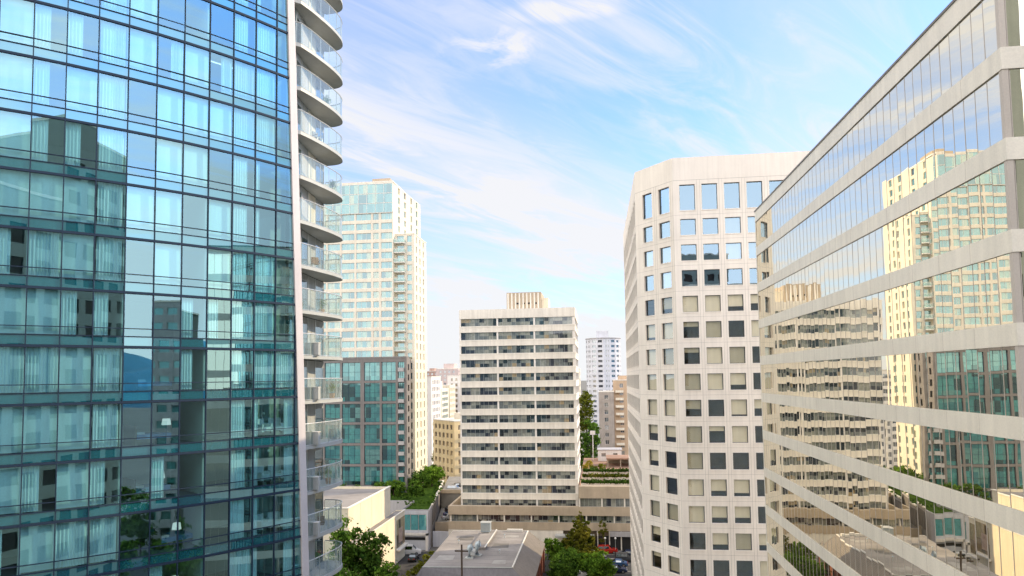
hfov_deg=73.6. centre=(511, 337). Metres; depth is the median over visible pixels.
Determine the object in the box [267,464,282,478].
armchair
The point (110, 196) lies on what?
window
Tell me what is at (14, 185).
window
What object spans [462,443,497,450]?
window
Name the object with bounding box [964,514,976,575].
window
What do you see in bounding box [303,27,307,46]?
balcony door
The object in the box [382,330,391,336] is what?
window
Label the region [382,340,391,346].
window
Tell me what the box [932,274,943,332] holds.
window
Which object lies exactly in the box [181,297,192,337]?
window
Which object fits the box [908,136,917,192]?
window
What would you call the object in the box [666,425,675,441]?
corner window
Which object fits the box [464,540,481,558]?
roof ventilator
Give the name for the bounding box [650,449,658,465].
corner window
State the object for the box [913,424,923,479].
window
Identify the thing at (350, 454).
window
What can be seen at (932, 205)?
window
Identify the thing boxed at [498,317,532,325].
window
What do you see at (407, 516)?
window
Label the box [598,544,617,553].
parked car
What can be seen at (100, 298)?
window
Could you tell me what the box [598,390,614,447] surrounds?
grey apartment block
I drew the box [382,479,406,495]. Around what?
leafy tree
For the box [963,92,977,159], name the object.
window
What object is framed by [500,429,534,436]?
window
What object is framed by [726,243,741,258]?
window
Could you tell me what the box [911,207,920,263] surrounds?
window
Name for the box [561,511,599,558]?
conical tree
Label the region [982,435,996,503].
window
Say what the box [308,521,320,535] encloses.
air conditioner
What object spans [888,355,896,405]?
window
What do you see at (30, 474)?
window
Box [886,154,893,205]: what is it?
window
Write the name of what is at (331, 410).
window
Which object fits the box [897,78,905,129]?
window
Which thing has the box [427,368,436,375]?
red brown apartment block
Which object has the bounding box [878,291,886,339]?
window
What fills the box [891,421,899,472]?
window
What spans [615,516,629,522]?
window
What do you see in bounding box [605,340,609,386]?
window
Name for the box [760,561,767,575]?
window
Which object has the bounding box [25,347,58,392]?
window
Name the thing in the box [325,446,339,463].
window
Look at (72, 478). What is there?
window
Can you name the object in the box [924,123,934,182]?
window
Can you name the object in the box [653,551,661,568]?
corner window
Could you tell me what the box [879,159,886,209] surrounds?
window
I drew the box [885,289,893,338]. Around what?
window
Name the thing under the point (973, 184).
window
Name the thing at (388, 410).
window
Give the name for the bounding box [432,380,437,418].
window
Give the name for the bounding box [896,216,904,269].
window
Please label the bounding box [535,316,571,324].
window
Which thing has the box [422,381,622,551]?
ground
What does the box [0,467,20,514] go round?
window
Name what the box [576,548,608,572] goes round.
leafy tree
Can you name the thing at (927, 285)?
window
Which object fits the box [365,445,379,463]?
window
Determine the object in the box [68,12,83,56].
window
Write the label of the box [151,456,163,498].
window
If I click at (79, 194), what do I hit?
window
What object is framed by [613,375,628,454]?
apricot apartment block
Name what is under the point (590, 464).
shrub
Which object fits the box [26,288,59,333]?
window
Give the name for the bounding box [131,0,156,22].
window
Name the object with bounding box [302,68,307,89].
balcony door
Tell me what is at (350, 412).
window
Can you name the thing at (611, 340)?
window
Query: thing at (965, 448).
window
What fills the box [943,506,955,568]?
window
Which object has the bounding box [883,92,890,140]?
window
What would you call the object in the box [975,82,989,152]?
window
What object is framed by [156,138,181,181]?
window
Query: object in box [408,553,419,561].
parked car
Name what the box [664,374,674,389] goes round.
corner window
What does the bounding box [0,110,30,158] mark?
window
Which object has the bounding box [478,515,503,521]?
window
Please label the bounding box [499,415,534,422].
window
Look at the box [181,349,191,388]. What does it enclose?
window
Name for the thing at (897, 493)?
window
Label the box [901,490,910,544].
window
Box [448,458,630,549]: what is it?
tan podium
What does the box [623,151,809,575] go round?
white precast office block
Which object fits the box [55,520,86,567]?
window
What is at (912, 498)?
window
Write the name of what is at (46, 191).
window
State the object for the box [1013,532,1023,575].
window
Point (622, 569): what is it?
parked car
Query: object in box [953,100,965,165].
window
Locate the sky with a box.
[323,0,951,380]
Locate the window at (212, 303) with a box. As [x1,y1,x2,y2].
[207,299,217,337]
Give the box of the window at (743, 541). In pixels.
[736,533,751,549]
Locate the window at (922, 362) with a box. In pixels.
[918,353,928,408]
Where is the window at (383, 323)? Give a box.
[381,321,391,326]
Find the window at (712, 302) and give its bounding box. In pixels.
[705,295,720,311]
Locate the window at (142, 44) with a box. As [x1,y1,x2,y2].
[129,28,155,73]
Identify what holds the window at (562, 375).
in the banded office slab
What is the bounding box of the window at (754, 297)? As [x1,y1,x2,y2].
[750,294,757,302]
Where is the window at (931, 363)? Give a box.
[927,352,937,408]
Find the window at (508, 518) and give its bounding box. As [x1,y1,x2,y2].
[505,515,530,521]
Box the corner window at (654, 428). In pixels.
[649,424,657,440]
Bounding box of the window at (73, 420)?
[58,405,89,449]
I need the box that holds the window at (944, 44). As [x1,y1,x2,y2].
[939,35,950,93]
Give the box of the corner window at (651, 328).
[647,325,654,340]
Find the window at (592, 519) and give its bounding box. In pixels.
[587,516,613,522]
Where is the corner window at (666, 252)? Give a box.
[661,247,670,263]
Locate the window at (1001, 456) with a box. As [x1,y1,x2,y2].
[994,437,1010,507]
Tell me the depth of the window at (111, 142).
38.83 m
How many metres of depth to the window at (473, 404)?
166.78 m
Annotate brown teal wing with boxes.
[323,356,411,492]
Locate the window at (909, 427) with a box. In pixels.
[905,423,915,477]
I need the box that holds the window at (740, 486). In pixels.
[734,480,749,495]
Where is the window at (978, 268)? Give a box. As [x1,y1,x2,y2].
[973,261,986,327]
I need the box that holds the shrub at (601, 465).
[597,463,605,468]
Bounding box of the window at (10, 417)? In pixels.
[0,406,22,453]
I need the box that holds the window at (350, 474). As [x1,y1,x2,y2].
[342,466,359,484]
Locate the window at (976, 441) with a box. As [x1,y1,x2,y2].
[970,433,984,499]
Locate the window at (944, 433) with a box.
[940,428,951,488]
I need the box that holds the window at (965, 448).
[959,431,972,495]
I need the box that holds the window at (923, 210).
[919,203,929,260]
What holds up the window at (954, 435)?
in the mirrored office block at (889, 223)
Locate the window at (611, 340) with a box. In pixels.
[611,340,614,386]
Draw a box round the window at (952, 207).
[947,188,959,250]
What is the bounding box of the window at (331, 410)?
[325,404,339,422]
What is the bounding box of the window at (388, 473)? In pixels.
[382,467,395,482]
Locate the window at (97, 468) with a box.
[89,461,104,505]
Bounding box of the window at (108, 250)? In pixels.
[96,236,121,280]
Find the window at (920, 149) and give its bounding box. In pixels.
[916,130,925,188]
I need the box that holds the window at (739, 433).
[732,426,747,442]
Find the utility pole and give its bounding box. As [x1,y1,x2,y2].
[455,544,467,575]
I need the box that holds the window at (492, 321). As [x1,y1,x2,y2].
[461,318,496,326]
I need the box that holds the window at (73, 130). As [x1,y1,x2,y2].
[65,121,80,165]
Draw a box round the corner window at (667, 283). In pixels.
[662,272,671,288]
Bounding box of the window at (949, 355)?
[945,350,957,410]
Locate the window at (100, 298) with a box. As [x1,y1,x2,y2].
[93,292,108,334]
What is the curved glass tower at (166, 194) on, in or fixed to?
on the ground
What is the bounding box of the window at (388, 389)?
[382,383,395,400]
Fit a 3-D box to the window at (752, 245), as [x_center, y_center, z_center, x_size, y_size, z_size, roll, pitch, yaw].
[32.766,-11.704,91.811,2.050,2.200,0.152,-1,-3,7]
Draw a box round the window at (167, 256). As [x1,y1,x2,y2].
[155,243,179,284]
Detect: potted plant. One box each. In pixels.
[317,299,326,312]
[323,95,330,103]
[323,467,332,483]
[327,382,335,397]
[328,179,335,188]
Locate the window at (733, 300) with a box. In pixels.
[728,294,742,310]
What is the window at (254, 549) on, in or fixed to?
in the curved glass tower at (166, 194)
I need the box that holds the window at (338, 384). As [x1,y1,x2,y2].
[325,383,339,396]
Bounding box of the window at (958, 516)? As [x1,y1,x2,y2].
[953,510,966,574]
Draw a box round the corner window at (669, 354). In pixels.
[664,348,673,364]
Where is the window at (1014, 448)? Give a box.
[1007,438,1023,511]
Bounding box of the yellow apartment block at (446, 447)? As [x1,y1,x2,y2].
[433,412,460,487]
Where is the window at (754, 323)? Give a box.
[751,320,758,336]
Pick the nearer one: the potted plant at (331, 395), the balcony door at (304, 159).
the balcony door at (304, 159)
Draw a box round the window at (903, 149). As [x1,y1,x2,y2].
[900,143,909,197]
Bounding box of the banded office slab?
[459,292,580,505]
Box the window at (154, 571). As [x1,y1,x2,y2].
[150,566,161,575]
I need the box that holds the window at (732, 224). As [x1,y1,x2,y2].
[725,217,740,232]
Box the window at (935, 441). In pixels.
[930,427,941,485]
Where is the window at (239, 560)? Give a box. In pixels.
[229,549,249,575]
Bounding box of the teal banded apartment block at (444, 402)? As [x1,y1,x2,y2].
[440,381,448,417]
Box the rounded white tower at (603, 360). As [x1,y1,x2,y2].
[585,331,620,446]
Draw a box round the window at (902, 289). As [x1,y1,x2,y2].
[899,285,908,337]
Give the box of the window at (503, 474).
[500,471,535,478]
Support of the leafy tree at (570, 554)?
on the parking lot
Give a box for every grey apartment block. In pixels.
[436,364,459,384]
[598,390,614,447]
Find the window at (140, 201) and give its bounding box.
[126,186,153,229]
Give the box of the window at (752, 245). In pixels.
[748,242,755,257]
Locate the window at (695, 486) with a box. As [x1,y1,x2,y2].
[688,479,703,495]
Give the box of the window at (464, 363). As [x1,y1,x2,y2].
[461,360,496,367]
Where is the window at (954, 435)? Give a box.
[949,430,961,491]
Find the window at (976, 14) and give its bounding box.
[970,1,984,67]
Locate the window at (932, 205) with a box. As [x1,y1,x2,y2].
[928,198,938,257]
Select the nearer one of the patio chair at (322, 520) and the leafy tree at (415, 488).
the patio chair at (322, 520)
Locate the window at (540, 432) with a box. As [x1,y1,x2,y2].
[537,429,573,436]
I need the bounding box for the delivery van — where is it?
[405,544,421,553]
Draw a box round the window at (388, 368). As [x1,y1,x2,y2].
[382,362,395,379]
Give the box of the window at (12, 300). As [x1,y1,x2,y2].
[0,287,25,332]
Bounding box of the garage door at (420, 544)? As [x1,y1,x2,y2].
[405,535,425,549]
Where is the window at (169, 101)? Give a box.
[157,87,181,131]
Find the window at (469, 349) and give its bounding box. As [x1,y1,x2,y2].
[461,346,496,353]
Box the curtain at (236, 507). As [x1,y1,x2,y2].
[230,499,243,539]
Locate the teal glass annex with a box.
[390,480,443,550]
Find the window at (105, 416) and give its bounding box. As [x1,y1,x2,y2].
[92,404,118,447]
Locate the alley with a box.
[390,552,434,575]
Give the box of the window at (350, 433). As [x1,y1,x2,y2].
[342,425,359,442]
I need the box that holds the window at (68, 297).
[60,290,76,334]
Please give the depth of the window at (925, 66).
31.94 m
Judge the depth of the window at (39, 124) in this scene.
36.86 m
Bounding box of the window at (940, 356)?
[936,351,947,409]
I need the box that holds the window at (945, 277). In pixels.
[941,271,953,331]
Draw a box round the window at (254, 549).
[250,547,256,575]
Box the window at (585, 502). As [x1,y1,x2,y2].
[580,498,600,506]
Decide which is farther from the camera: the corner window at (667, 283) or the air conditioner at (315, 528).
the corner window at (667, 283)
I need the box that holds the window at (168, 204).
[155,190,180,233]
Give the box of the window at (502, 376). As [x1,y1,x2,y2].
[499,373,533,380]
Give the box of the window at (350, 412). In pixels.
[342,404,359,421]
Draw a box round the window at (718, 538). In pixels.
[712,533,728,549]
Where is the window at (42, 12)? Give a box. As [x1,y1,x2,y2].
[34,3,51,48]
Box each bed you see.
[123,477,170,499]
[124,425,171,445]
[125,373,171,390]
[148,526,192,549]
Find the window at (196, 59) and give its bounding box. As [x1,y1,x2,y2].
[185,44,207,87]
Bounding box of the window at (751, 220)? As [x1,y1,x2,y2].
[748,216,754,231]
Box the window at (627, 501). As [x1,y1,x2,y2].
[625,499,629,506]
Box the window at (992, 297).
[985,257,999,325]
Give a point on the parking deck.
(441, 531)
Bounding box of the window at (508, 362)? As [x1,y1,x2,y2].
[499,359,533,366]
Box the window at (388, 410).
[382,403,395,421]
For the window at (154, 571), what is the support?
in the curved glass tower at (166, 194)
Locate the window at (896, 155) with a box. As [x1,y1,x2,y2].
[892,149,901,201]
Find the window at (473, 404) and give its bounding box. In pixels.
[462,401,497,408]
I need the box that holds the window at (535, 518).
[532,515,557,521]
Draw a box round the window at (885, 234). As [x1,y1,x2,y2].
[882,224,889,274]
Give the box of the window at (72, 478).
[56,462,88,508]
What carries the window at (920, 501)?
in the mirrored office block at (889, 223)
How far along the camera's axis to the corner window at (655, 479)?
95.61 m
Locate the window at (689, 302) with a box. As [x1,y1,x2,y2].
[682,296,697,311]
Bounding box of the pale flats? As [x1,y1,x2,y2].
[578,369,581,449]
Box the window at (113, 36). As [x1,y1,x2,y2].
[100,20,125,65]
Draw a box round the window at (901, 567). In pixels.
[897,555,904,575]
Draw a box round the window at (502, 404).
[499,401,534,408]
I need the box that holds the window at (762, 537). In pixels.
[759,534,766,550]
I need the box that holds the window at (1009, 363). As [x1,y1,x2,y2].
[1002,346,1018,416]
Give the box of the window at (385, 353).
[382,350,392,356]
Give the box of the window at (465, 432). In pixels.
[462,429,497,436]
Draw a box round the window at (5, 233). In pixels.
[0,228,10,273]
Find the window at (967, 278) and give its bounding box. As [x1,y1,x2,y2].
[961,265,974,328]
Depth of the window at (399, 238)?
198.68 m
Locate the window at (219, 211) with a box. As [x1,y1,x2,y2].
[209,199,229,239]
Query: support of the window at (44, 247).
in the curved glass tower at (166, 194)
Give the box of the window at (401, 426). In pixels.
[399,424,404,442]
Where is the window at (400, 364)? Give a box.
[398,362,403,377]
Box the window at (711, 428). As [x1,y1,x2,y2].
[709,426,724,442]
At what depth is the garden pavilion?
200.60 m
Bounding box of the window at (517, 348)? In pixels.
[498,345,533,352]
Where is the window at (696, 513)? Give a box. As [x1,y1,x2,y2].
[689,506,704,522]
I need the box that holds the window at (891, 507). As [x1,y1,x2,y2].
[887,485,895,536]
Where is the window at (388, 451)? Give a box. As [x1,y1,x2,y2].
[382,445,395,463]
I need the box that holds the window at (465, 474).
[462,471,498,478]
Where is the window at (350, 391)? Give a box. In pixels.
[342,383,359,401]
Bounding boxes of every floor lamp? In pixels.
[161,418,170,427]
[172,522,180,549]
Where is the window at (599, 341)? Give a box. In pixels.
[598,340,602,390]
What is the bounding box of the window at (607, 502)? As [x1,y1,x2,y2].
[602,498,623,506]
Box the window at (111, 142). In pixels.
[98,127,123,172]
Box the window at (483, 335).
[461,332,496,339]
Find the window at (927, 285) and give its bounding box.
[923,277,933,333]
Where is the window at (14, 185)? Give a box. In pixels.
[0,169,28,216]
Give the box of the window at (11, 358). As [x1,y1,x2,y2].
[0,347,23,392]
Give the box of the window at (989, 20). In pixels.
[982,0,996,57]
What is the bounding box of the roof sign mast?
[590,431,594,459]
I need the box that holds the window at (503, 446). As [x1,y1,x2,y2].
[500,443,534,450]
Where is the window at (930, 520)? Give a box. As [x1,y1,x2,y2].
[925,499,935,558]
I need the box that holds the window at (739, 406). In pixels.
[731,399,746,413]
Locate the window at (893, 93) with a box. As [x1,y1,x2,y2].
[890,86,897,135]
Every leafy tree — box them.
[325,515,358,575]
[333,566,362,575]
[343,523,392,575]
[371,560,400,575]
[372,481,383,486]
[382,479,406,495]
[406,480,425,495]
[408,470,430,486]
[420,465,445,486]
[544,537,566,562]
[544,555,580,575]
[550,546,583,569]
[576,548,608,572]
[579,390,595,432]
[579,425,584,468]
[580,418,601,465]
[587,557,617,575]
[598,519,607,542]
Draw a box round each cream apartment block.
[442,385,454,417]
[447,375,459,412]
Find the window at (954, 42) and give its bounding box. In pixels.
[949,24,961,85]
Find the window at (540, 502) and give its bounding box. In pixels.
[538,500,575,505]
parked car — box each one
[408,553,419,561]
[441,514,448,519]
[446,485,460,489]
[577,570,586,575]
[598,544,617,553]
[612,558,627,566]
[612,564,626,572]
[615,552,630,560]
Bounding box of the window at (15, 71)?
[0,52,32,101]
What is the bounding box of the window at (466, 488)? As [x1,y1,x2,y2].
[463,485,498,492]
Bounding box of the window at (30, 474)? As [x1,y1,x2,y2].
[21,465,38,512]
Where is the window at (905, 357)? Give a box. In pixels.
[902,354,911,406]
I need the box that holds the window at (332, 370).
[325,363,339,380]
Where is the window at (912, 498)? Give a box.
[909,493,918,548]
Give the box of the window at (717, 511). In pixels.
[712,506,727,522]
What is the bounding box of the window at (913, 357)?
[910,353,919,407]
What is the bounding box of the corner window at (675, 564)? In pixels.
[669,556,679,573]
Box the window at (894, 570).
[890,551,897,575]
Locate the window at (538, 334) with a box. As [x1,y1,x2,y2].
[535,330,571,338]
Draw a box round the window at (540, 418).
[537,415,573,421]
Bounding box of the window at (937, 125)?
[933,116,944,177]
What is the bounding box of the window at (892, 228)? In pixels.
[889,220,897,271]
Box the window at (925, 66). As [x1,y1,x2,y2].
[921,53,931,109]
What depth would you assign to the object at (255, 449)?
43.62 m
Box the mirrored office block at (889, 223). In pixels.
[754,0,1023,575]
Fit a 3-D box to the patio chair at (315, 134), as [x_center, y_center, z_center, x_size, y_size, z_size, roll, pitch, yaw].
[-14.222,-14.587,49.979,0.540,0.950,0.520,-3,-4,28]
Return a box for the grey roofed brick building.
[416,529,544,575]
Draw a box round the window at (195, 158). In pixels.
[184,144,206,186]
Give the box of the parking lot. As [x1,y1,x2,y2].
[543,554,631,575]
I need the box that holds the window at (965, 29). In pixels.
[959,13,972,77]
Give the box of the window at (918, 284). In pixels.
[915,280,924,335]
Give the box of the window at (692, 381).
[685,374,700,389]
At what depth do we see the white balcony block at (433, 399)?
273.62 m
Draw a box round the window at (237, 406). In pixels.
[231,400,244,437]
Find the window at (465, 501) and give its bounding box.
[463,499,498,504]
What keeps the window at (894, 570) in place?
in the mirrored office block at (889, 223)
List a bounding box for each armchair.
[257,466,271,481]
[257,513,271,530]
[258,418,272,433]
[266,511,282,527]
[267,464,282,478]
[268,418,282,432]
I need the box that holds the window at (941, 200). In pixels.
[937,193,948,254]
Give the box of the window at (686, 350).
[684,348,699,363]
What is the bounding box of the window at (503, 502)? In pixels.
[500,499,535,505]
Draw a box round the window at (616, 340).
[616,340,618,376]
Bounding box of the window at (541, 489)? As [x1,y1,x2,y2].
[538,486,575,492]
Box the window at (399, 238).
[397,236,412,468]
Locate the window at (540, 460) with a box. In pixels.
[537,457,574,464]
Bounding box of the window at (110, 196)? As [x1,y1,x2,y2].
[97,182,122,226]
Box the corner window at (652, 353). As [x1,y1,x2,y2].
[647,349,655,364]
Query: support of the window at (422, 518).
in the teal glass annex
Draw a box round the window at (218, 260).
[208,249,229,288]
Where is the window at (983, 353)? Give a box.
[977,348,991,413]
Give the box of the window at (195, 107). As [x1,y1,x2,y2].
[184,94,206,136]
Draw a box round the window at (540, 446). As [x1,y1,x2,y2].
[537,443,574,450]
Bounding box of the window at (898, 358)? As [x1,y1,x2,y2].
[895,354,903,405]
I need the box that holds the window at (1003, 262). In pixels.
[997,253,1012,324]
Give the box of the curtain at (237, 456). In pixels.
[230,449,244,488]
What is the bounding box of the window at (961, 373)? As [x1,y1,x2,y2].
[955,350,968,411]
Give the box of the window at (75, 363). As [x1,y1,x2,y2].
[59,347,90,391]
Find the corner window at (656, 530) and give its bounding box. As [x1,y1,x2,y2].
[652,525,660,542]
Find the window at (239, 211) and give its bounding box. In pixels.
[233,203,246,242]
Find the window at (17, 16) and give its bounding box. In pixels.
[0,0,33,44]
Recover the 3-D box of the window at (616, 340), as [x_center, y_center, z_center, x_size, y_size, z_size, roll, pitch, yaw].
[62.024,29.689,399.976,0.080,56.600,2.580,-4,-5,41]
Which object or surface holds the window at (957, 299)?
in the mirrored office block at (889, 223)
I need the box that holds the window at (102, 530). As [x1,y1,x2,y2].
[89,516,116,562]
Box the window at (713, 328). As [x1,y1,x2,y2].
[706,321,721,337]
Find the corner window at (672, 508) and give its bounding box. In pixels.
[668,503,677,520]
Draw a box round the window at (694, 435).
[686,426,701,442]
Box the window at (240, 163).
[233,155,246,194]
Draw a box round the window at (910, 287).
[907,282,916,336]
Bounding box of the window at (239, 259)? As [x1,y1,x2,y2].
[232,252,245,290]
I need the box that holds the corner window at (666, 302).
[662,297,671,313]
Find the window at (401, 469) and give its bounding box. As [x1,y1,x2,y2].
[399,467,404,481]
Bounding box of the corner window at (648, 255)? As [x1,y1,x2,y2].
[645,251,652,266]
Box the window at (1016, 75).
[1010,68,1023,136]
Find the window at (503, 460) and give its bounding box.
[500,457,535,464]
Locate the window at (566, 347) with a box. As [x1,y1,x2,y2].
[535,344,572,352]
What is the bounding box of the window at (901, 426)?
[898,422,907,474]
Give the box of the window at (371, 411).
[364,404,379,421]
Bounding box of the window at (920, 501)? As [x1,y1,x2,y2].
[917,496,927,553]
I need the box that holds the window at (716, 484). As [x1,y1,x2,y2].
[711,479,726,495]
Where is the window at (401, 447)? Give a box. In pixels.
[399,445,404,463]
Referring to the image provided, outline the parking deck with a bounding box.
[433,477,460,546]
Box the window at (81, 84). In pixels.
[66,66,96,113]
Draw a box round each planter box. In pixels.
[581,477,628,485]
[582,467,628,473]
[582,472,628,479]
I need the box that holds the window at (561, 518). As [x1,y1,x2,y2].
[559,516,585,522]
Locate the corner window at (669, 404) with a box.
[665,400,674,415]
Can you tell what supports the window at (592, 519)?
in the tan podium
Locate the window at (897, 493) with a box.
[894,488,902,540]
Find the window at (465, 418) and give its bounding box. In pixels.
[462,415,497,422]
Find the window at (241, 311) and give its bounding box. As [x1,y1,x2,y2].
[232,301,251,339]
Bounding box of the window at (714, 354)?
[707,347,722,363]
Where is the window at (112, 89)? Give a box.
[99,73,124,118]
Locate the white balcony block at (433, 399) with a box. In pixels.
[427,376,440,465]
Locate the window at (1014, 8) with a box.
[1006,0,1023,46]
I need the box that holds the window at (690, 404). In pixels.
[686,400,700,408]
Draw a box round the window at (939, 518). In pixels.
[934,503,945,563]
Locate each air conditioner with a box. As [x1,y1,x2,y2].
[304,387,320,400]
[305,342,320,355]
[306,431,320,444]
[307,476,320,490]
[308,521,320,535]
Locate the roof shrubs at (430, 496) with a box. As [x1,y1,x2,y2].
[390,481,444,505]
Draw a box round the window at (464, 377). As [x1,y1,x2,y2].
[461,373,496,381]
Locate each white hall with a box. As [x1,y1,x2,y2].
[323,486,390,560]
[346,509,408,572]
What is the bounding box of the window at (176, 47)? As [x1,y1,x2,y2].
[171,40,182,80]
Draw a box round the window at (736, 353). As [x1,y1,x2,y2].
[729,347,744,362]
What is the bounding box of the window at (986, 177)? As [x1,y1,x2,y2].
[980,169,994,238]
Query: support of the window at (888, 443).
in the mirrored office block at (889, 223)
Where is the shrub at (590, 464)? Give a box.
[585,460,593,465]
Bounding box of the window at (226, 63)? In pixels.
[221,56,231,94]
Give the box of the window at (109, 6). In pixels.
[102,0,126,13]
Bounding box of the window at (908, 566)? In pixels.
[905,560,911,575]
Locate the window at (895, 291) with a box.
[892,287,900,338]
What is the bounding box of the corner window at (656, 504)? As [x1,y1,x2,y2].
[651,500,659,516]
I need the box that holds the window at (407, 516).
[405,514,410,529]
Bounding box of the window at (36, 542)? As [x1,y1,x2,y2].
[20,524,53,572]
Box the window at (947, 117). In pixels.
[943,108,954,171]
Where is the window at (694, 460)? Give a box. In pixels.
[687,453,702,468]
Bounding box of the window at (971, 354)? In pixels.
[966,349,979,412]
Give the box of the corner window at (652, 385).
[648,374,656,389]
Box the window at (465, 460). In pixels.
[462,457,497,464]
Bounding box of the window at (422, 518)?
[418,515,426,530]
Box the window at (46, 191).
[30,173,62,219]
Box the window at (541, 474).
[537,471,574,478]
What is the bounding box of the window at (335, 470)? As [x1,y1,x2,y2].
[325,466,339,478]
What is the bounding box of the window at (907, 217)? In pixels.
[903,212,912,266]
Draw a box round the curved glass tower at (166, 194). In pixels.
[0,0,342,575]
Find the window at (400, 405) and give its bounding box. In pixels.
[398,403,403,419]
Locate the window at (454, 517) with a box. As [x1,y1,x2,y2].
[452,514,476,520]
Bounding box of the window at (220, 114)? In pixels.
[210,101,230,142]
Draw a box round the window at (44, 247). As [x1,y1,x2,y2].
[28,230,61,276]
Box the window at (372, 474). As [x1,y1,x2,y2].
[365,467,379,484]
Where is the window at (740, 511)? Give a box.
[735,506,750,522]
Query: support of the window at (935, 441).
in the mirrored office block at (889, 223)
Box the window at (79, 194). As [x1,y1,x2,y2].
[63,177,94,222]
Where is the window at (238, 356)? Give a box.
[231,350,245,387]
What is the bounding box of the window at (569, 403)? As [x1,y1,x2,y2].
[536,400,573,407]
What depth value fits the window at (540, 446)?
163.91 m
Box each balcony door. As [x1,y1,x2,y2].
[300,193,307,220]
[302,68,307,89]
[302,109,307,133]
[302,152,307,176]
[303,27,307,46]
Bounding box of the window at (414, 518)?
[411,514,417,529]
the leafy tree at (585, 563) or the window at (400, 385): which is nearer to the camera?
the leafy tree at (585, 563)
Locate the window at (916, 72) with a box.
[912,62,922,116]
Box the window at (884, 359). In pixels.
[881,356,889,404]
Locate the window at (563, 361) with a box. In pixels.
[536,358,572,366]
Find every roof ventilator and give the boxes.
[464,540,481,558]
[480,521,491,532]
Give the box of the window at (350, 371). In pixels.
[342,362,359,380]
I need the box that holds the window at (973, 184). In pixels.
[968,176,981,242]
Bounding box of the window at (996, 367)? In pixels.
[989,347,1004,415]
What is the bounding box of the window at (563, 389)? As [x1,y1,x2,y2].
[536,386,573,393]
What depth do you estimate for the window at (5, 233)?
35.74 m
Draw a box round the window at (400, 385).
[398,382,403,398]
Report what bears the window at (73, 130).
in the curved glass tower at (166, 194)
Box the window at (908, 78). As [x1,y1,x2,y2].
[904,70,913,122]
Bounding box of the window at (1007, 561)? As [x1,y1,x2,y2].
[999,527,1013,575]
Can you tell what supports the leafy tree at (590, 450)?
on the ground
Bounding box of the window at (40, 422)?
[23,405,56,451]
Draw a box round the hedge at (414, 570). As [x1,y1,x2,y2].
[401,551,434,575]
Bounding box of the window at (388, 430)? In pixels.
[382,424,395,442]
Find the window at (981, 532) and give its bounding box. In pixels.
[975,518,988,575]
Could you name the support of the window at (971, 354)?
in the mirrored office block at (889, 223)
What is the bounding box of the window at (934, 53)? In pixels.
[929,44,940,102]
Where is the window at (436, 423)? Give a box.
[436,423,452,485]
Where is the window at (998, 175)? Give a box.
[992,162,1007,233]
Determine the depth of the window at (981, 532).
28.10 m
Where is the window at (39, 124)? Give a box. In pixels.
[31,115,48,160]
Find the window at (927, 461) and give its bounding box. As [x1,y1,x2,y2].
[922,426,932,482]
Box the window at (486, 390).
[462,387,496,394]
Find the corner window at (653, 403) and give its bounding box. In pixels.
[649,399,656,414]
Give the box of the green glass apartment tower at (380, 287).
[323,178,427,483]
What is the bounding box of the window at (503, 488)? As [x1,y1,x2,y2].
[500,485,535,492]
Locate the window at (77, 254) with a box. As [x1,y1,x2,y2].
[62,233,93,278]
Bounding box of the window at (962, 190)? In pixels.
[957,182,970,246]
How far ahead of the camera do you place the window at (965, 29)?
28.48 m
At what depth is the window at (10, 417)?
35.43 m
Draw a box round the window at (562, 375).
[536,372,572,379]
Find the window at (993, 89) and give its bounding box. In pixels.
[987,73,1002,145]
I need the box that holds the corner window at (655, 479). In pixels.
[651,475,658,490]
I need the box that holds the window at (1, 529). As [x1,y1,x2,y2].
[0,529,1,575]
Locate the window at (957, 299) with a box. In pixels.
[951,268,963,330]
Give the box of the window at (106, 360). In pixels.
[93,348,119,390]
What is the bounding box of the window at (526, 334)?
[498,331,533,339]
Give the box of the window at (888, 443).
[884,420,892,470]
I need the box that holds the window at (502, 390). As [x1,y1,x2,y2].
[499,387,534,394]
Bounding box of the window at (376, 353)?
[373,351,378,356]
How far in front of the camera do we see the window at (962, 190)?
28.92 m
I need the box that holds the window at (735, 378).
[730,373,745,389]
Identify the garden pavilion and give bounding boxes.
[606,455,628,466]
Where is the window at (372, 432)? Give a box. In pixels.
[365,425,379,442]
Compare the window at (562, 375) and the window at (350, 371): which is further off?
the window at (350, 371)
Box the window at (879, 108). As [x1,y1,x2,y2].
[876,99,883,146]
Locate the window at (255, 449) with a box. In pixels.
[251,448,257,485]
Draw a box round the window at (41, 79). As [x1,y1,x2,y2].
[33,59,49,104]
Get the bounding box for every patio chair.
[311,257,319,267]
[312,131,321,139]
[317,516,324,528]
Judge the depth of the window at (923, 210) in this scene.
32.39 m
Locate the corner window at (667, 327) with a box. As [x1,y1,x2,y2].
[663,323,672,338]
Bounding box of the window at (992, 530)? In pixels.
[987,522,1000,575]
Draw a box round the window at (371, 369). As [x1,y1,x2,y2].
[364,362,379,380]
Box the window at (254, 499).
[253,498,256,534]
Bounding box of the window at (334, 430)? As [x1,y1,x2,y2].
[325,425,339,437]
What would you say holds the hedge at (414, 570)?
on the alley
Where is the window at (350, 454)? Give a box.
[342,446,359,463]
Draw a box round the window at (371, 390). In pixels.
[364,383,379,400]

